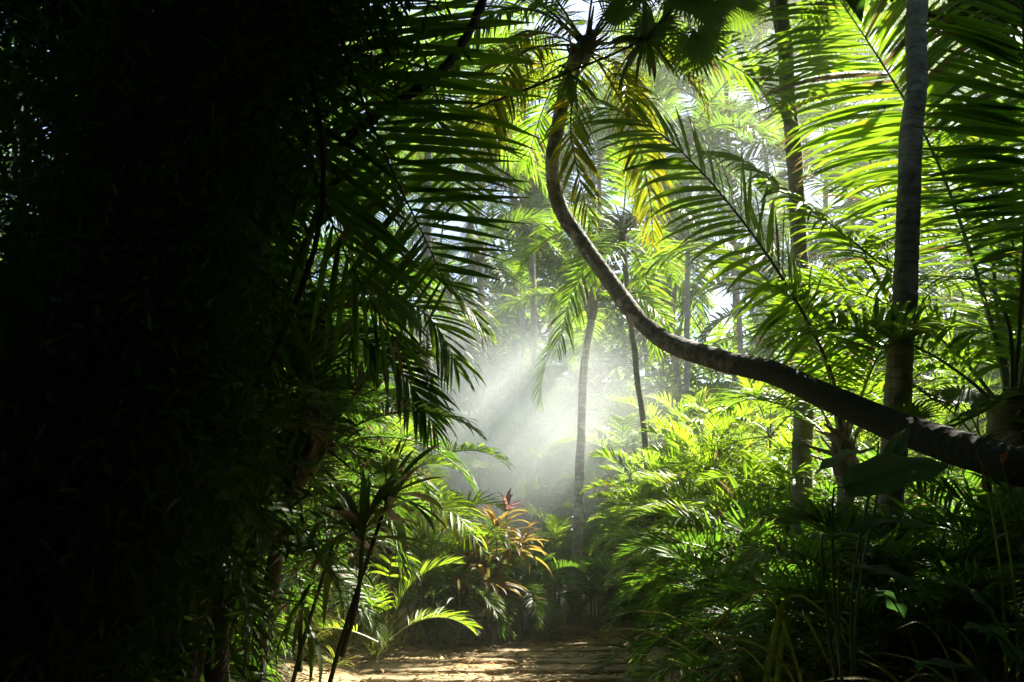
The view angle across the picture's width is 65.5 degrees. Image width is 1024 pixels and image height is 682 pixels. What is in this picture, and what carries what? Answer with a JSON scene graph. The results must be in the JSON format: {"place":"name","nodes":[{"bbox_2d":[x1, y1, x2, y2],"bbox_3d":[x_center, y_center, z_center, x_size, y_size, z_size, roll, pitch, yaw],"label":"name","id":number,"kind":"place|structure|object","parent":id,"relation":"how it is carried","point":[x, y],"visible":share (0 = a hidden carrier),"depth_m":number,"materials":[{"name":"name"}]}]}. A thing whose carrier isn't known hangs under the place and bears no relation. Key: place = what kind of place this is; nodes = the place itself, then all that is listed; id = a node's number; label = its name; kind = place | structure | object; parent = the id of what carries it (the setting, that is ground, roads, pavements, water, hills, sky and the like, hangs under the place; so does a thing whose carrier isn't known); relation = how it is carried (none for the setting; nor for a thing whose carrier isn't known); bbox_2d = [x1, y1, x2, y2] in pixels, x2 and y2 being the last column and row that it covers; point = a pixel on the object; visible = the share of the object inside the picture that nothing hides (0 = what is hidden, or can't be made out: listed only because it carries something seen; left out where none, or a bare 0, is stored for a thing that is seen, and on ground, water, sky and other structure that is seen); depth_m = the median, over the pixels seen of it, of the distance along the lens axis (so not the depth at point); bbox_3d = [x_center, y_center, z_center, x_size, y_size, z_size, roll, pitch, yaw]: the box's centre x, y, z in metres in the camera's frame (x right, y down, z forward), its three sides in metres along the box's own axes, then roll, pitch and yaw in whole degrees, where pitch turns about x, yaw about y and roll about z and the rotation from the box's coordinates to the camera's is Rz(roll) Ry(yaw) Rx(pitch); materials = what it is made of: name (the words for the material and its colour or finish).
{"place":"outdoors","nodes":[
{"label":"outdoors","id":0,"kind":"place"},
{"bbox_2d":[0,0,1022,529],"label":"sky","id":1,"kind":"structure","parent":0,"point":[724,302],"materials":[{"name":"white"}]},
{"bbox_2d":[229,566,914,681],"bbox_3d":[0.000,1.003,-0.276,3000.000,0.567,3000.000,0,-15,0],"label":"ground","id":2,"kind":"structure","parent":0,"point":[350,674],"depth_m":11.22,"materials":[{"name":"soil"}]},
{"bbox_2d":[1,366,351,681],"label":"palm tree","id":3,"kind":"object","parent":2,"relation":"on","point":[292,523],"visible":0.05,"depth_m":4.83,"materials":[{"name":"green plant"}]},
{"bbox_2d":[0,0,364,428],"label":"palm tree","id":4,"kind":"object","parent":2,"relation":"on","point":[291,194],"visible":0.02,"depth_m":5.59,"materials":[{"name":"green plant"}]},
{"bbox_2d":[0,0,405,681],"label":"broadleaf tree","id":5,"kind":"object","parent":2,"relation":"on","point":[8,8],"visible":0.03,"depth_m":5.39,"materials":[{"name":"green plant"}]},
{"bbox_2d":[0,0,453,681],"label":"palm tree","id":6,"kind":"object","parent":2,"relation":"on","point":[220,668],"visible":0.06,"depth_m":5.75,"materials":[{"name":"green plant"}]},
{"bbox_2d":[0,235,463,655],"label":"areca palm","id":7,"kind":"object","parent":2,"relation":"on","point":[345,329],"visible":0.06,"depth_m":5.95,"materials":[{"name":"green plant"}]},
{"bbox_2d":[0,0,472,681],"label":"broadleaf tree","id":8,"kind":"object","parent":2,"relation":"on","point":[102,356],"visible":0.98,"depth_m":3.54,"materials":[{"name":"green plant"}]},
{"bbox_2d":[140,311,362,681],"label":"palm tree","id":9,"kind":"object","parent":2,"relation":"on","point":[258,602],"visible":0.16,"depth_m":4.71,"materials":[{"name":"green plant"}]},
{"bbox_2d":[49,156,454,392],"bbox_3d":[-2.881,0.543,8.245,4.650,5.985,4.145,0,-15,0],"label":"palm tree","id":10,"kind":"object","parent":2,"relation":"on","point":[343,256],"visible":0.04,"depth_m":8.75,"materials":[{"name":"green plant"}]},
{"bbox_2d":[229,552,320,681],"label":"areca palm","id":11,"kind":"object","parent":2,"relation":"on","point":[232,668],"visible":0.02,"depth_m":6.05,"materials":[{"name":"green plant"}]},
{"bbox_2d":[240,499,394,681],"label":"cordyline","id":12,"kind":"object","parent":2,"relation":"on","point":[306,613],"visible":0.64,"depth_m":5.00,"materials":[{"name":"green plant"}]},
{"bbox_2d":[229,419,422,663],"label":"palm tree","id":13,"kind":"object","parent":2,"relation":"on","point":[374,616],"visible":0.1,"depth_m":6.78,"materials":[{"name":"green plant"}]},
{"bbox_2d":[243,353,441,679],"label":"areca palm","id":14,"kind":"object","parent":2,"relation":"on","point":[374,395],"visible":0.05,"depth_m":6.88,"materials":[{"name":"green plant"}]},
{"bbox_2d":[272,586,415,658],"bbox_3d":[-2.510,3.512,9.933,2.553,1.007,1.671,5,-16,-18],"label":"grass tuft","id":15,"kind":"object","parent":2,"relation":"on","point":[285,618],"visible":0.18,"depth_m":9.84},
{"bbox_2d":[156,0,553,681],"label":"palm tree","id":16,"kind":"object","parent":2,"relation":"on","point":[402,134],"visible":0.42,"depth_m":5.25,"materials":[{"name":"green plant"}]},
{"bbox_2d":[333,0,486,150],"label":"liana","id":17,"kind":"object","parent":16,"relation":"hanging from","point":[463,40],"visible":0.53,"depth_m":5.98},
{"bbox_2d":[266,430,448,681],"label":"cordyline","id":18,"kind":"object","parent":2,"relation":"on","point":[391,474],"visible":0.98,"depth_m":4.75,"materials":[{"name":"green plant"}]},
{"bbox_2d":[228,324,487,618],"bbox_3d":[-1.369,1.472,5.884,2.338,2.945,2.033,-12,-19,37],"label":"palm tree","id":19,"kind":"object","parent":2,"relation":"on","point":[311,447],"visible":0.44,"depth_m":5.87,"materials":[{"name":"green plant"}]},
{"bbox_2d":[271,283,450,588],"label":"palm tree","id":20,"kind":"object","parent":2,"relation":"on","point":[348,316],"visible":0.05,"depth_m":6.82,"materials":[{"name":"green plant"}]},
{"bbox_2d":[285,590,441,660],"bbox_3d":[-2.050,3.966,11.072,2.238,1.045,2.678,0,-15,0],"label":"grass tuft","id":21,"kind":"object","parent":2,"relation":"on","point":[375,652],"visible":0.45,"depth_m":10.63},
{"bbox_2d":[239,242,501,681],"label":"palm tree","id":22,"kind":"object","parent":2,"relation":"on","point":[444,364],"visible":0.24,"depth_m":6.18,"materials":[{"name":"green plant"}]},
{"bbox_2d":[296,134,460,584],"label":"palm tree","id":23,"kind":"object","parent":2,"relation":"on","point":[418,233],"visible":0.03,"depth_m":22.02,"materials":[{"name":"green plant"}]},
{"bbox_2d":[282,431,481,640],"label":"areca palm","id":24,"kind":"object","parent":2,"relation":"on","point":[383,531],"visible":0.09,"depth_m":12.22,"materials":[{"name":"green plant"}]},
{"bbox_2d":[274,496,490,651],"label":"areca palm","id":25,"kind":"object","parent":2,"relation":"on","point":[381,595],"visible":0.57,"depth_m":8.67,"materials":[{"name":"green plant"}]},
{"bbox_2d":[290,408,521,642],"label":"areca palm","id":26,"kind":"object","parent":2,"relation":"on","point":[439,537],"visible":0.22,"depth_m":12.20,"materials":[{"name":"green plant"}]},
{"bbox_2d":[306,0,547,623],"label":"palm tree","id":27,"kind":"object","parent":2,"relation":"on","point":[427,229],"visible":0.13,"depth_m":17.20,"materials":[{"name":"green plant"}]},
{"bbox_2d":[348,537,529,651],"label":"areca palm","id":28,"kind":"object","parent":2,"relation":"on","point":[430,576],"visible":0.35,"depth_m":12.37,"materials":[{"name":"green plant"}]},
{"bbox_2d":[347,9,564,487],"bbox_3d":[-2.375,-1.972,35.898,10.557,24.994,9.568,0,-15,0],"label":"palm tree","id":29,"kind":"object","parent":2,"relation":"on","point":[458,397],"visible":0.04,"depth_m":36.52,"materials":[{"name":"green plant"}]},
{"bbox_2d":[389,242,526,604],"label":"palm tree","id":30,"kind":"object","parent":2,"relation":"on","point":[452,392],"visible":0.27,"depth_m":21.88,"materials":[{"name":"green plant"}]},
{"bbox_2d":[408,574,509,652],"bbox_3d":[-0.805,4.047,11.797,1.743,1.156,0.872,9,-18,-30],"label":"cordyline","id":31,"kind":"object","parent":2,"relation":"on","point":[432,601],"visible":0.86,"depth_m":11.74,"materials":[{"name":"green plant"}]},
{"bbox_2d":[359,420,604,608],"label":"areca palm","id":32,"kind":"object","parent":2,"relation":"on","point":[521,491],"visible":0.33,"depth_m":17.89,"materials":[{"name":"green plant"}]},
{"bbox_2d":[414,205,549,612],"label":"palm tree","id":33,"kind":"object","parent":2,"relation":"on","point":[483,416],"visible":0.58,"depth_m":19.11,"materials":[{"name":"green plant"}]},
{"bbox_2d":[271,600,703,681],"bbox_3d":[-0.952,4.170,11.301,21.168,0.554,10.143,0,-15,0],"label":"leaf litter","id":34,"kind":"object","parent":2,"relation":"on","point":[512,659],"visible":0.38,"depth_m":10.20,"materials":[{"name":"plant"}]},
{"bbox_2d":[416,515,570,634],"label":"areca palm","id":35,"kind":"object","parent":2,"relation":"on","point":[512,574],"visible":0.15,"depth_m":13.73,"materials":[{"name":"green plant"}]},
{"bbox_2d":[442,504,552,647],"bbox_3d":[-0.242,3.716,12.602,1.918,2.230,1.410,12,-19,-37],"label":"cordyline","id":36,"kind":"object","parent":2,"relation":"on","point":[483,568],"visible":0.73,"depth_m":12.51,"materials":[{"name":"multicoloured plant"}]},
{"bbox_2d":[361,642,648,681],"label":"boardwalk","id":37,"kind":"structure","parent":2,"relation":"on","point":[488,659],"depth_m":9.63,"materials":[{"name":"brown wood"}]},
{"bbox_2d":[398,396,619,607],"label":"areca palm","id":38,"kind":"object","parent":2,"relation":"on","point":[570,455],"visible":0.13,"depth_m":20.00,"materials":[{"name":"green plant"}]},
{"bbox_2d":[0,160,1023,581],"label":"distant jungle","id":39,"kind":"object","parent":2,"relation":"on","point":[502,358],"visible":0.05,"depth_m":39.87,"materials":[{"name":"green plant"}]},
{"bbox_2d":[430,534,598,642],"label":"areca palm","id":40,"kind":"object","parent":2,"relation":"on","point":[533,598],"visible":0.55,"depth_m":13.25,"materials":[{"name":"green plant"}]},
{"bbox_2d":[402,103,627,480],"bbox_3d":[0.150,-0.582,35.414,9.328,22.256,9.680,-11,-19,34],"label":"palm tree","id":41,"kind":"object","parent":2,"relation":"on","point":[522,336],"visible":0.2,"depth_m":36.76,"materials":[{"name":"green plant"}]},
{"bbox_2d":[451,189,610,608],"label":"palm tree","id":42,"kind":"object","parent":2,"relation":"on","point":[533,311],"visible":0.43,"depth_m":21.23,"materials":[{"name":"green plant"}]},
{"bbox_2d":[493,502,622,626],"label":"areca palm","id":43,"kind":"object","parent":2,"relation":"on","point":[557,534],"visible":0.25,"depth_m":15.42,"materials":[{"name":"green plant"}]},
{"bbox_2d":[473,383,670,604],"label":"areca palm","id":44,"kind":"object","parent":2,"relation":"on","point":[628,410],"visible":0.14,"depth_m":19.77,"materials":[{"name":"green plant"}]},
{"bbox_2d":[484,238,683,624],"bbox_3d":[1.661,1.685,15.220,4.325,7.335,4.188,10,-18,-31],"label":"palm tree","id":45,"kind":"object","parent":2,"relation":"on","point":[590,310],"visible":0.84,"depth_m":15.12,"materials":[{"name":"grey plant"}]},
{"bbox_2d":[531,488,638,622],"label":"areca palm","id":46,"kind":"object","parent":2,"relation":"on","point":[587,510],"visible":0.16,"depth_m":15.91,"materials":[{"name":"green plant"}]},
{"bbox_2d":[229,583,952,681],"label":"undergrowth","id":47,"kind":"object","parent":2,"relation":"on","point":[273,653],"visible":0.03,"depth_m":13.70,"materials":[{"name":"green plant"}]},
{"bbox_2d":[563,542,657,627],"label":"areca palm","id":48,"kind":"object","parent":2,"relation":"on","point":[599,566],"visible":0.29,"depth_m":14.18,"materials":[{"name":"green plant"}]},
{"bbox_2d":[516,47,704,530],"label":"palm tree","id":49,"kind":"object","parent":2,"relation":"on","point":[609,207],"visible":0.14,"depth_m":44.49,"materials":[{"name":"green plant"}]},
{"bbox_2d":[514,137,710,627],"bbox_3d":[1.842,0.734,14.187,3.673,8.426,4.224,0,-15,0],"label":"palm tree","id":50,"kind":"object","parent":2,"relation":"on","point":[621,226],"visible":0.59,"depth_m":14.89,"materials":[{"name":"green plant"}]},
{"bbox_2d":[545,411,717,601],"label":"areca palm","id":51,"kind":"object","parent":2,"relation":"on","point":[590,476],"visible":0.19,"depth_m":16.72,"materials":[{"name":"green plant"}]},
{"bbox_2d":[579,441,702,628],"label":"bamboo palm","id":52,"kind":"object","parent":2,"relation":"on","point":[623,479],"visible":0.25,"depth_m":13.43,"materials":[{"name":"green plant"}]},
{"bbox_2d":[556,387,732,565],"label":"areca palm","id":53,"kind":"object","parent":2,"relation":"on","point":[601,400],"visible":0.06,"depth_m":22.01,"materials":[{"name":"green plant"}]},
{"bbox_2d":[536,1,766,384],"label":"palm tree","id":54,"kind":"object","parent":2,"relation":"on","point":[546,108],"visible":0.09,"depth_m":47.62,"materials":[{"name":"green plant"}]},
{"bbox_2d":[599,556,748,674],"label":"areca palm","id":55,"kind":"object","parent":2,"relation":"on","point":[641,605],"visible":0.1,"depth_m":9.83,"materials":[{"name":"green plant"}]},
{"bbox_2d":[571,379,783,576],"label":"areca palm","id":56,"kind":"object","parent":2,"relation":"on","point":[693,393],"visible":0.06,"depth_m":21.70,"materials":[{"name":"green plant"}]},
{"bbox_2d":[590,483,781,645],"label":"areca palm","id":57,"kind":"object","parent":2,"relation":"on","point":[651,490],"visible":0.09,"depth_m":12.33,"materials":[{"name":"green plant"}]},
{"bbox_2d":[565,47,811,402],"bbox_3d":[6.181,-0.677,27.319,9.289,17.834,7.698,0,-15,0],"label":"palm tree","id":58,"kind":"object","parent":2,"relation":"on","point":[744,124],"visible":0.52,"depth_m":28.41,"materials":[{"name":"green plant"}]},
{"bbox_2d":[588,461,789,674],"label":"areca palm","id":59,"kind":"object","parent":2,"relation":"on","point":[737,491],"visible":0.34,"depth_m":9.54,"materials":[{"name":"green plant"}]},
{"bbox_2d":[587,387,791,608],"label":"bamboo palm","id":60,"kind":"object","parent":2,"relation":"on","point":[650,459],"visible":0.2,"depth_m":12.58,"materials":[{"name":"green plant"}]},
{"bbox_2d":[567,96,816,401],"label":"palm tree","id":61,"kind":"object","parent":2,"relation":"on","point":[700,308],"visible":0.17,"depth_m":38.35,"materials":[{"name":"green plant"}]},
{"bbox_2d":[596,386,824,493],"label":"areca palm","id":62,"kind":"object","parent":2,"relation":"on","point":[635,439],"visible":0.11,"depth_m":16.53,"materials":[{"name":"green plant"}]},
{"bbox_2d":[599,446,825,661],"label":"areca palm","id":63,"kind":"object","parent":2,"relation":"on","point":[753,462],"visible":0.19,"depth_m":10.93,"materials":[{"name":"green plant"}]},
{"bbox_2d":[610,0,822,348],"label":"palm tree","id":64,"kind":"object","parent":2,"relation":"on","point":[769,25],"visible":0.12,"depth_m":47.28,"materials":[{"name":"green plant"}]},
{"bbox_2d":[411,0,1023,486],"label":"palm tree","id":65,"kind":"object","parent":2,"relation":"on","point":[947,444],"visible":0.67,"depth_m":9.41,"materials":[{"name":"green plant"}]},
{"bbox_2d":[633,163,826,409],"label":"palm tree","id":66,"kind":"object","parent":2,"relation":"on","point":[734,272],"visible":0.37,"depth_m":28.55,"materials":[{"name":"green plant"}]},
{"bbox_2d":[607,594,870,681],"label":"strap plant","id":67,"kind":"object","parent":2,"relation":"on","point":[734,674],"visible":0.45,"depth_m":6.00,"materials":[{"name":"green plant"}]},
{"bbox_2d":[612,491,872,678],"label":"areca palm","id":68,"kind":"object","parent":2,"relation":"on","point":[738,517],"visible":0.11,"depth_m":8.75,"materials":[{"name":"green plant"}]},
{"bbox_2d":[638,376,864,517],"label":"bamboo palm","id":69,"kind":"object","parent":2,"relation":"on","point":[716,445],"visible":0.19,"depth_m":11.97,"materials":[{"name":"green plant"}]},
{"bbox_2d":[613,426,914,663],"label":"areca palm","id":70,"kind":"object","parent":2,"relation":"on","point":[780,472],"visible":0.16,"depth_m":9.91,"materials":[{"name":"green plant"}]},
{"bbox_2d":[651,221,892,437],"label":"palm tree","id":71,"kind":"object","parent":2,"relation":"on","point":[703,335],"visible":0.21,"depth_m":35.86,"materials":[{"name":"green plant"}]},
{"bbox_2d":[656,15,893,441],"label":"palm tree","id":72,"kind":"object","parent":2,"relation":"on","point":[732,151],"visible":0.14,"depth_m":41.80,"materials":[{"name":"green plant"}]},
{"bbox_2d":[671,381,880,468],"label":"areca palm","id":73,"kind":"object","parent":2,"relation":"on","point":[776,421],"visible":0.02,"depth_m":16.82,"materials":[{"name":"green plant"}]},
{"bbox_2d":[606,500,950,681],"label":"areca palm","id":74,"kind":"object","parent":2,"relation":"on","point":[716,548],"visible":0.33,"depth_m":7.56,"materials":[{"name":"green plant"}]},
{"bbox_2d":[622,595,937,681],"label":"areca palm","id":75,"kind":"object","parent":2,"relation":"on","point":[733,620],"visible":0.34,"depth_m":5.79,"materials":[{"name":"green plant"}]},
{"bbox_2d":[706,589,858,681],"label":"strap plant","id":76,"kind":"object","parent":2,"relation":"on","point":[784,635],"visible":0.97,"depth_m":4.64,"materials":[{"name":"green plant"}]},
{"bbox_2d":[691,0,876,609],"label":"fan palm","id":77,"kind":"object","parent":2,"relation":"on","point":[803,429],"visible":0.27,"depth_m":10.13,"materials":[{"name":"green plant"}]},
{"bbox_2d":[562,88,1009,633],"bbox_3d":[3.239,-0.439,8.653,4.474,7.784,4.929,-5,-16,18],"label":"palm tree","id":78,"kind":"object","parent":2,"relation":"on","point":[840,436],"visible":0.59,"depth_m":7.91,"materials":[{"name":"green plant"}]},
{"bbox_2d":[691,400,912,507],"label":"bamboo palm","id":79,"kind":"object","parent":2,"relation":"on","point":[858,442],"visible":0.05,"depth_m":13.42,"materials":[{"name":"green plant"}]},
{"bbox_2d":[638,0,1023,249],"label":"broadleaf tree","id":80,"kind":"object","parent":2,"relation":"on","point":[971,8],"visible":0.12,"depth_m":10.22,"materials":[{"name":"green plant"}]},
{"bbox_2d":[697,437,980,589],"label":"areca palm","id":81,"kind":"object","parent":2,"relation":"on","point":[827,492],"visible":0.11,"depth_m":9.16,"materials":[{"name":"green plant"}]},
{"bbox_2d":[673,551,1023,681],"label":"areca palm","id":82,"kind":"object","parent":2,"relation":"on","point":[864,640],"visible":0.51,"depth_m":5.03,"materials":[{"name":"green plant"}]},
{"bbox_2d":[683,496,1023,681],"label":"areca palm","id":83,"kind":"object","parent":2,"relation":"on","point":[781,550],"visible":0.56,"depth_m":5.47,"materials":[{"name":"green plant"}]},
{"bbox_2d":[691,0,1023,611],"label":"palm tree","id":84,"kind":"object","parent":2,"relation":"on","point":[989,121],"visible":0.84,"depth_m":8.52,"materials":[{"name":"green plant"}]},
{"bbox_2d":[788,0,928,674],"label":"palm tree","id":85,"kind":"object","parent":2,"relation":"on","point":[900,355],"visible":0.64,"depth_m":7.75,"materials":[{"name":"grey plant"}]},
{"bbox_2d":[732,90,1023,389],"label":"palm tree","id":86,"kind":"object","parent":2,"relation":"on","point":[848,202],"visible":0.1,"depth_m":35.60,"materials":[{"name":"green plant"}]},
{"bbox_2d":[815,425,949,681],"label":"paddle plant","id":87,"kind":"object","parent":2,"relation":"on","point":[890,469],"visible":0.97,"depth_m":4.51,"materials":[{"name":"green plant"}]},
{"bbox_2d":[820,518,946,681],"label":"paddle plant","id":88,"kind":"object","parent":2,"relation":"on","point":[864,525],"visible":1,"depth_m":4.19,"materials":[{"name":"green plant"}]},
{"bbox_2d":[770,461,1023,681],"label":"areca palm","id":89,"kind":"object","parent":2,"relation":"on","point":[967,524],"visible":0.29,"depth_m":5.77,"materials":[{"name":"green plant"}]},
{"bbox_2d":[799,0,1016,234],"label":"palm tree","id":90,"kind":"object","parent":2,"relation":"on","point":[900,56],"visible":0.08,"depth_m":46.04,"materials":[{"name":"green plant"}]},
{"bbox_2d":[828,455,992,602],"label":"areca palm","id":91,"kind":"object","parent":2,"relation":"on","point":[922,503],"visible":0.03,"depth_m":8.55,"materials":[{"name":"green plant"}]},
{"bbox_2d":[828,358,1001,527],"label":"areca palm","id":92,"kind":"object","parent":2,"relation":"on","point":[951,373],"visible":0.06,"depth_m":15.45,"materials":[{"name":"green plant"}]},
{"bbox_2d":[819,647,1015,681],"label":"strap plant","id":93,"kind":"object","parent":2,"relation":"on","point":[968,663],"visible":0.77,"depth_m":4.07,"materials":[{"name":"green plant"}]},
{"bbox_2d":[835,225,1020,386],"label":"palm tree","id":94,"kind":"object","parent":2,"relation":"on","point":[942,293],"visible":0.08,"depth_m":36.27,"materials":[{"name":"green plant"}]},
{"bbox_2d":[853,370,1023,550],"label":"fan palm","id":95,"kind":"object","parent":2,"relation":"on","point":[952,396],"visible":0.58,"depth_m":6.99,"materials":[{"name":"green plant"}]},
{"bbox_2d":[875,587,1023,681],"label":"paddle plant","id":96,"kind":"object","parent":2,"relation":"on","point":[900,607],"visible":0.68,"depth_m":4.45,"materials":[{"name":"green plant"}]},
{"bbox_2d":[899,438,1023,681],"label":"strap plant","id":97,"kind":"object","parent":2,"relation":"on","point":[1007,666],"visible":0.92,"depth_m":4.30,"materials":[{"name":"green plant"}]},
{"bbox_2d":[915,575,1023,681],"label":"paddle plant","id":98,"kind":"object","parent":2,"relation":"on","point":[1009,649],"visible":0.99,"depth_m":3.96,"materials":[{"name":"green plant"}]},
{"bbox_2d":[593,0,777,87],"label":"fan palm","id":99,"kind":"object","parent":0,"point":[701,52],"visible":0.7,"depth_m":9.22,"materials":[{"name":"green plant"}]},
{"bbox_2d":[377,7,672,125],"bbox_3d":[0.184,-2.869,8.085,3.743,2.528,0.319,6,-17,-21],"label":"liana","id":100,"kind":"object","parent":99,"relation":"hanging from","point":[576,68],"visible":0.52,"depth_m":8.36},
{"bbox_2d":[548,61,598,110],"bbox_3d":[0.586,-2.594,8.263,0.474,0.484,0.658,-6,-17,21],"label":"epiphyte","id":101,"kind":"object","parent":100,"relation":"attached to","point":[569,89],"visible":0.98,"depth_m":8.33,"materials":[{"name":"green plant"}]},
{"bbox_2d":[596,0,695,94],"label":"epiphyte","id":102,"kind":"object","parent":100,"relation":"attached to","point":[646,42],"visible":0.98,"depth_m":8.64,"materials":[{"name":"green plant"}]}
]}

